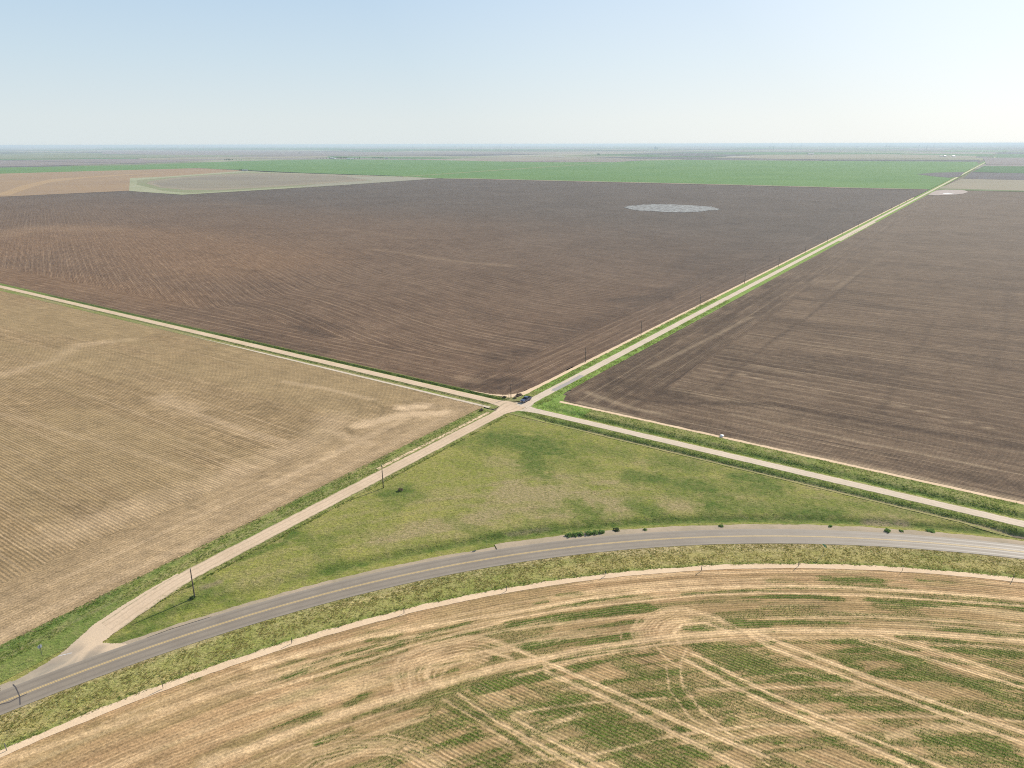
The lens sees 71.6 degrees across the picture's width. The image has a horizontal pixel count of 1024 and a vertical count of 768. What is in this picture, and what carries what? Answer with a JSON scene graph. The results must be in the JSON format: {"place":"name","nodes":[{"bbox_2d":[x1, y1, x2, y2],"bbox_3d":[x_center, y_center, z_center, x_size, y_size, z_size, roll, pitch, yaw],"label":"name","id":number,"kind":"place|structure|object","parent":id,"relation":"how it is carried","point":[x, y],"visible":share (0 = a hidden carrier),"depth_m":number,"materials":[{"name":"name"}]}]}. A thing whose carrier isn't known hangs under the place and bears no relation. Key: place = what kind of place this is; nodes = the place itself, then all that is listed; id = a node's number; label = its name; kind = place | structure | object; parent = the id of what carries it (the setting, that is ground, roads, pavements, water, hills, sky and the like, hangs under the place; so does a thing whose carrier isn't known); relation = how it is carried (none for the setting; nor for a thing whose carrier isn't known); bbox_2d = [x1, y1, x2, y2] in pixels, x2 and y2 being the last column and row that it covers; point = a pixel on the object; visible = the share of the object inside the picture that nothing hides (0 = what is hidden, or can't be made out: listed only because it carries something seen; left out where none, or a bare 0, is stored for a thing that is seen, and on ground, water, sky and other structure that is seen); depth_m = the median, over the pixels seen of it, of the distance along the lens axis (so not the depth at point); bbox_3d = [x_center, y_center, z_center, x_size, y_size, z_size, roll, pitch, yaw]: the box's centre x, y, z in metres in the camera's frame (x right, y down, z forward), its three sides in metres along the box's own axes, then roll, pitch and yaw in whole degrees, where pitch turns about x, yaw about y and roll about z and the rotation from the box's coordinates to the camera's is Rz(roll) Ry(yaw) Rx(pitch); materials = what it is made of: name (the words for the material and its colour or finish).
{"place":"outdoors","nodes":[
{"label":"outdoors","id":0,"kind":"place"},
{"bbox_2d":[4,160,141,163],"bbox_3d":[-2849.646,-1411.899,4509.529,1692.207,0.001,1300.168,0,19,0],"label":"distant field","id":1,"kind":"structure","parent":0,"point":[63,161],"depth_m":4430.50,"materials":[{"name":"green plant"}]},
{"bbox_2d":[0,172,164,194],"bbox_3d":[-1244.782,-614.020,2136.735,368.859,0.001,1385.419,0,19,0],"label":"orange streak","id":2,"kind":"object","parent":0,"point":[16,189],"visible":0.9,"depth_m":1999.36,"materials":[{"name":"orange soil"}]},
{"bbox_2d":[0,574,177,690],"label":"road junction","id":3,"kind":"object","parent":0,"point":[89,643],"visible":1,"depth_m":148.56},
{"bbox_2d":[0,159,226,166],"bbox_3d":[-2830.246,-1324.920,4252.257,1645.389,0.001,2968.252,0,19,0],"label":"distant field","id":4,"kind":"structure","parent":0,"point":[43,163],"depth_m":4521.34,"materials":[{"name":"green plant"}]},
{"bbox_2d":[0,155,238,158],"bbox_3d":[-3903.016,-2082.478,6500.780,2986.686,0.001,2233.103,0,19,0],"label":"distant field","id":5,"kind":"structure","parent":0,"point":[63,156],"depth_m":6516.67,"materials":[{"name":"soil"}]},
{"bbox_2d":[0,168,240,196],"bbox_3d":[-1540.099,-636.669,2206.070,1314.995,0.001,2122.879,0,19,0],"label":"orange field","id":6,"kind":"structure","parent":0,"point":[8,181],"depth_m":2165.62,"materials":[{"name":"brown soil"}]},
{"bbox_2d":[0,285,314,360],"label":"dirt road","id":7,"kind":"structure","parent":0,"point":[184,329],"depth_m":412.33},
{"bbox_2d":[190,569,195,597],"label":"utility pole","id":8,"kind":"object","parent":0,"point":[192,583],"visible":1,"depth_m":164.33,"materials":[{"name":"brown wood"}]},
{"bbox_2d":[102,148,340,149],"bbox_3d":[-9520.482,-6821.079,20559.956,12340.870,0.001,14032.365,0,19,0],"label":"distant field","id":9,"kind":"structure","parent":0,"point":[228,148],"depth_m":18518.17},
{"bbox_2d":[139,156,327,159],"bbox_3d":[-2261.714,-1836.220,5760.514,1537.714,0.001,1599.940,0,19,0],"label":"distant field","id":10,"kind":"structure","parent":0,"point":[233,157],"depth_m":5773.84,"materials":[{"name":"soil"}]},
{"bbox_2d":[0,291,483,644],"bbox_3d":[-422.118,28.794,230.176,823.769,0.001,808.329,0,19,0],"label":"stubble field","id":11,"kind":"structure","parent":0,"point":[94,407],"depth_m":254.30,"materials":[{"name":"beige plant"}]},
{"bbox_2d":[0,288,498,408],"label":"verge","id":12,"kind":"structure","parent":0,"point":[492,406],"depth_m":376.97,"materials":[{"name":"green plant"}]},
{"bbox_2d":[172,331,489,407],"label":"sand edge","id":13,"kind":"object","parent":12,"relation":"on","point":[364,377],"visible":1,"depth_m":319.96,"materials":[{"name":"beige sand"}]},
{"bbox_2d":[0,283,501,398],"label":"verge","id":14,"kind":"structure","parent":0,"point":[205,331],"depth_m":398.58,"materials":[{"name":"green plant"}]},
{"bbox_2d":[0,407,505,682],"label":"verge","id":15,"kind":"structure","parent":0,"point":[57,642],"depth_m":168.55,"materials":[{"name":"green plant"}]},
{"bbox_2d":[376,412,489,468],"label":"sand edge","id":16,"kind":"object","parent":15,"relation":"on","point":[415,449],"visible":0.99,"depth_m":252.82,"materials":[{"name":"beige sand"}]},
{"bbox_2d":[153,175,359,188],"bbox_3d":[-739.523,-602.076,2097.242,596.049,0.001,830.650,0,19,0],"label":"crop circle","id":17,"kind":"object","parent":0,"point":[230,181],"visible":1,"depth_m":2072.82,"materials":[{"name":"soil"}]},
{"bbox_2d":[137,172,381,192],"bbox_3d":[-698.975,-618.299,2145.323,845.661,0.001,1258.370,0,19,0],"label":"fallow field","id":18,"kind":"structure","parent":0,"point":[142,182],"depth_m":1779.65,"materials":[{"name":"beige soil"}]},
{"bbox_2d":[146,173,377,189],"bbox_3d":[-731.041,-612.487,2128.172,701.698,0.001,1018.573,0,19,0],"label":"crop circle","id":19,"kind":"object","parent":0,"point":[155,181],"visible":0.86,"depth_m":2014.13,"materials":[{"name":"beige soil"}]},
{"bbox_2d":[129,171,438,194],"bbox_3d":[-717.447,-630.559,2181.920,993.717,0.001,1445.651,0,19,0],"label":"fallow field","id":20,"kind":"structure","parent":0,"point":[133,186],"depth_m":1754.57,"materials":[{"name":"beige soil"}]},
{"bbox_2d":[102,151,511,155],"bbox_3d":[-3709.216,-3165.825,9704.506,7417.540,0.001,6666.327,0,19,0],"label":"distant field","id":21,"kind":"structure","parent":0,"point":[275,153],"depth_m":8581.40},
{"bbox_2d":[122,547,495,643],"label":"road shoulder","id":22,"kind":"object","parent":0,"point":[298,590],"visible":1,"depth_m":168.46},
{"bbox_2d":[102,403,525,631],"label":"dirt road","id":23,"kind":"structure","parent":0,"point":[119,620],"depth_m":194.57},
{"bbox_2d":[167,415,504,596],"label":"verge","id":24,"kind":"structure","parent":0,"point":[313,517],"depth_m":203.58,"materials":[{"name":"green plant"}]},
{"bbox_2d":[300,176,437,186],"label":"sand edge","id":25,"kind":"object","parent":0,"point":[380,179],"visible":1,"depth_m":2061.26,"materials":[{"name":"beige sand"}]},
{"bbox_2d":[310,358,517,405],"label":"dirt road","id":26,"kind":"structure","parent":0,"point":[451,391],"depth_m":313.04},
{"bbox_2d":[341,149,582,149],"bbox_3d":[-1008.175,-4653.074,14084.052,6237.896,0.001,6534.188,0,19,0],"label":"distant field","id":27,"kind":"structure","parent":0,"point":[461,149],"depth_m":13923.80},
{"bbox_2d":[0,175,928,394],"bbox_3d":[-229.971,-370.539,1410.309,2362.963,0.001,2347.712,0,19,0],"label":"tilled field","id":28,"kind":"structure","parent":0,"point":[499,287],"depth_m":655.19,"materials":[{"name":"soil"}]},
{"bbox_2d":[471,386,538,397],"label":"sand edge","id":29,"kind":"object","parent":28,"relation":"on","point":[523,392],"visible":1,"depth_m":300.21,"materials":[{"name":"beige sand"}]},
{"bbox_2d":[624,204,717,211],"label":"salt flat","id":30,"kind":"structure","parent":28,"relation":"on","point":[670,208],"depth_m":1153.59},
{"bbox_2d":[460,178,926,189],"bbox_3d":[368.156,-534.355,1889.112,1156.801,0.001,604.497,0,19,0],"label":"sand edge","id":31,"kind":"object","parent":28,"relation":"on","point":[682,183],"visible":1,"depth_m":1870.38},
{"bbox_2d":[0,159,978,188],"bbox_3d":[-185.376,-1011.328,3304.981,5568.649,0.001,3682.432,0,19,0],"label":"wheat field","id":32,"kind":"structure","parent":0,"point":[880,174],"depth_m":2874.20,"materials":[{"name":"green plant"}]},
{"bbox_2d":[199,168,389,175],"bbox_3d":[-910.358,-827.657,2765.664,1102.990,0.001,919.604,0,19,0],"label":"ditch line","id":33,"kind":"object","parent":32,"relation":"on","point":[298,172],"visible":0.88,"depth_m":2616.99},
{"bbox_2d":[919,172,963,177],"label":"dark wet patch","id":34,"kind":"object","parent":32,"relation":"on","point":[949,174],"visible":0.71,"depth_m":2367.10,"materials":[{"name":"soil"}]},
{"bbox_2d":[403,163,600,176],"bbox_3d":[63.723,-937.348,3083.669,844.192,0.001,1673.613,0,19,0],"label":"farm track","id":35,"kind":"structure","parent":0,"point":[496,170],"depth_m":2824.18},
{"bbox_2d":[0,568,1023,767],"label":"sandy field","id":36,"kind":"structure","parent":0,"point":[231,716],"depth_m":137.76,"materials":[{"name":"soil"}]},
{"bbox_2d":[190,575,1023,767],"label":"young crop","id":37,"kind":"object","parent":36,"relation":"on","point":[970,719],"visible":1,"depth_m":137.31,"materials":[{"name":"green plant"}]},
{"bbox_2d":[0,413,1023,684],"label":"meadow","id":38,"kind":"structure","parent":0,"point":[522,501],"depth_m":205.05,"materials":[{"name":"green plant"}]},
{"bbox_2d":[495,524,1023,548],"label":"road shoulder","id":39,"kind":"object","parent":38,"relation":"on","point":[717,527],"visible":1,"depth_m":192.87},
{"bbox_2d":[564,532,573,537],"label":"bush","id":40,"kind":"object","parent":39,"relation":"on","point":[569,535],"visible":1,"depth_m":190.64,"materials":[{"name":"green plant"}]},
{"bbox_2d":[584,530,593,535],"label":"bush","id":41,"kind":"object","parent":39,"relation":"on","point":[589,532],"visible":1,"depth_m":191.38,"materials":[{"name":"green plant"}]},
{"bbox_2d":[925,529,934,532],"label":"bush","id":42,"kind":"object","parent":39,"relation":"on","point":[930,530],"visible":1,"depth_m":192.85,"materials":[{"name":"green plant"}]},
{"bbox_2d":[0,543,1023,749],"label":"verge","id":43,"kind":"structure","parent":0,"point":[150,665],"depth_m":166.41,"materials":[{"name":"plant"}]},
{"bbox_2d":[0,563,1023,757],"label":"sand edge","id":44,"kind":"object","parent":43,"relation":"on","point":[134,698],"visible":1,"depth_m":161.70,"materials":[{"name":"beige sand"}]},
{"bbox_2d":[0,529,1023,714],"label":"paved road","id":45,"kind":"structure","parent":0,"point":[722,536],"depth_m":175.79,"materials":[{"name":"grey asphalt"}]},
{"bbox_2d":[2,535,1022,702],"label":"line","id":46,"kind":"object","parent":45,"relation":"on","point":[458,564],"visible":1,"depth_m":176.38,"materials":[{"name":"yellow paint"}]},
{"bbox_2d":[0,144,1023,170],"bbox_3d":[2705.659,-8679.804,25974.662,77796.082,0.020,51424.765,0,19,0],"label":"farmland","id":47,"kind":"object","parent":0,"point":[1016,151],"visible":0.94,"depth_m":9849.81,"materials":[{"name":"green plant"}]},
{"bbox_2d":[0,144,1023,538],"bbox_3d":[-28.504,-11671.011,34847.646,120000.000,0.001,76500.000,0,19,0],"label":"ground","id":48,"kind":"structure","parent":0,"point":[596,154],"depth_m":48029.95,"materials":[{"name":"green plant"}]},
{"bbox_2d":[501,391,540,401],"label":"verge","id":49,"kind":"structure","parent":48,"relation":"on","point":[511,399],"depth_m":294.65,"materials":[{"name":"green plant"}]},
{"bbox_2d":[531,393,591,417],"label":"verge","id":50,"kind":"structure","parent":48,"relation":"on","point":[557,399],"depth_m":284.79,"materials":[{"name":"green plant"}]},
{"bbox_2d":[523,157,993,395],"bbox_3d":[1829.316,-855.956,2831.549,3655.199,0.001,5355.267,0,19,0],"label":"verge","id":51,"kind":"structure","parent":48,"relation":"on","point":[615,351],"depth_m":465.51,"materials":[{"name":"green plant"}]},
{"bbox_2d":[534,197,913,389],"bbox_3d":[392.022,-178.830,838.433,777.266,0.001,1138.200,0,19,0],"label":"sand edge","id":52,"kind":"object","parent":51,"relation":"on","point":[577,366],"visible":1,"depth_m":430.85,"materials":[{"name":"beige sand"}]},
{"bbox_2d":[510,411,1023,538],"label":"verge","id":53,"kind":"structure","parent":48,"relation":"on","point":[889,500],"depth_m":222.69,"materials":[{"name":"green plant"}]},
{"bbox_2d":[0,299,1018,662],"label":"roadside weeds","id":54,"kind":"object","parent":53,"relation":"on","point":[438,431],"visible":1,"depth_m":232.42,"materials":[{"name":"green plant"}]},
{"bbox_2d":[554,157,995,394],"bbox_3d":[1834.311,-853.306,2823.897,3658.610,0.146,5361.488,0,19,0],"label":"verge","id":55,"kind":"structure","parent":48,"relation":"on","point":[597,372],"depth_m":454.17,"materials":[{"name":"green plant"}]},
{"bbox_2d":[536,408,1023,520],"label":"verge","id":56,"kind":"structure","parent":48,"relation":"on","point":[812,462],"depth_m":231.75,"materials":[{"name":"green plant"}]},
{"bbox_2d":[560,401,1023,504],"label":"sand edge","id":57,"kind":"object","parent":56,"relation":"on","point":[937,484],"visible":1,"depth_m":239.18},
{"bbox_2d":[937,188,1023,191],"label":"verge","id":58,"kind":"structure","parent":48,"relation":"on","point":[978,190],"depth_m":1568.67,"materials":[{"name":"beige soil"}]},
{"bbox_2d":[0,0,1023,145],"label":"sky","id":59,"kind":"structure","parent":0,"point":[73,72],"materials":[{"name":"blue"}]},
{"bbox_2d":[484,389,570,548],"bbox_3d":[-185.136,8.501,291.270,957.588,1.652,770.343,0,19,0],"label":"ground","id":60,"kind":"structure","parent":0,"point":[519,402],"depth_m":291.71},
{"bbox_2d":[522,158,638,161],"bbox_3d":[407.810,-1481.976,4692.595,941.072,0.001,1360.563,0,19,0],"label":"striped field","id":61,"kind":"structure","parent":0,"point":[605,160],"depth_m":4472.89,"materials":[{"name":"green plant"}]},
{"bbox_2d":[604,157,759,158],"bbox_3d":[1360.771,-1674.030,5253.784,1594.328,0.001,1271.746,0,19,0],"label":"distant field","id":62,"kind":"structure","parent":0,"point":[678,158],"depth_m":5046.06,"materials":[{"name":"brown soil"}]},
{"bbox_2d":[671,154,759,155],"bbox_3d":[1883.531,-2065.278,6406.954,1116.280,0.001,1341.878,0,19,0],"label":"distant field","id":63,"kind":"structure","parent":0,"point":[713,154],"depth_m":6727.72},
{"bbox_2d":[516,157,994,408],"bbox_3d":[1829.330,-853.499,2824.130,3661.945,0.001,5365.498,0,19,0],"label":"dirt road","id":64,"kind":"structure","parent":0,"point":[536,398],"depth_m":414.03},
{"bbox_2d":[520,396,531,402],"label":"pickup truck","id":65,"kind":"object","parent":64,"relation":"on","point":[525,398],"visible":1,"depth_m":290.18,"materials":[{"name":"blue paint"}]},
{"bbox_2d":[552,375,583,390],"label":"road patch","id":66,"kind":"object","parent":64,"relation":"on","point":[567,383],"visible":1,"depth_m":312.52,"materials":[{"name":"grey gravel"}]},
{"bbox_2d":[515,402,1023,526],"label":"dirt road","id":67,"kind":"structure","parent":0,"point":[991,516],"depth_m":228.92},
{"bbox_2d":[563,190,1023,501],"bbox_3d":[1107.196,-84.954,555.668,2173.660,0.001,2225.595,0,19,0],"label":"tilled field","id":68,"kind":"structure","parent":0,"point":[893,343],"depth_m":345.62,"materials":[{"name":"brown soil"}]},
{"bbox_2d":[929,190,966,194],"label":"salt flat","id":69,"kind":"structure","parent":68,"relation":"on","point":[941,192],"depth_m":1506.83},
{"bbox_2d":[715,154,975,158],"bbox_3d":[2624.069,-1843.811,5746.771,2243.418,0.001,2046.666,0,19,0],"label":"distant field","id":70,"kind":"structure","parent":0,"point":[841,156],"depth_m":5561.40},
{"bbox_2d":[839,222,874,240],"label":"gravel turnout","id":71,"kind":"object","parent":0,"point":[856,232],"visible":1,"depth_m":838.53,"materials":[{"name":"beige gravel"}]},
{"bbox_2d":[806,159,979,160],"bbox_3d":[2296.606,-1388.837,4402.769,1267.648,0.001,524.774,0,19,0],"label":"distant field","id":72,"kind":"structure","parent":0,"point":[894,159],"depth_m":4536.32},
{"bbox_2d":[945,150,1008,151],"bbox_3d":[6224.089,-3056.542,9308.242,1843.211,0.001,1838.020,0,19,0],"label":"distant field","id":73,"kind":"structure","parent":0,"point":[976,150],"depth_m":9701.48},
{"bbox_2d":[940,179,1023,190],"bbox_3d":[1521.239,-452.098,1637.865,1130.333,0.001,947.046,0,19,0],"label":"stubble field","id":74,"kind":"structure","parent":0,"point":[991,184],"depth_m":1791.96,"materials":[{"name":"beige soil"}]},
{"bbox_2d":[963,172,1023,179],"bbox_3d":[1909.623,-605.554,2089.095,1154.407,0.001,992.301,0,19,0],"label":"bare field","id":75,"kind":"structure","parent":0,"point":[1000,176],"depth_m":2223.47,"materials":[{"name":"soil"}]},
{"bbox_2d":[973,166,1023,172],"bbox_3d":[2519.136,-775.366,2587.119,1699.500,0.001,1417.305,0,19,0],"label":"wheat field","id":76,"kind":"structure","parent":0,"point":[1007,169],"depth_m":2802.17,"materials":[{"name":"green plant"}]},
{"bbox_2d":[984,158,1023,164],"bbox_3d":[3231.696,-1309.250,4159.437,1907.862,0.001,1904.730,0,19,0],"label":"distant field","id":77,"kind":"structure","parent":0,"point":[1004,161],"depth_m":3975.60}
]}

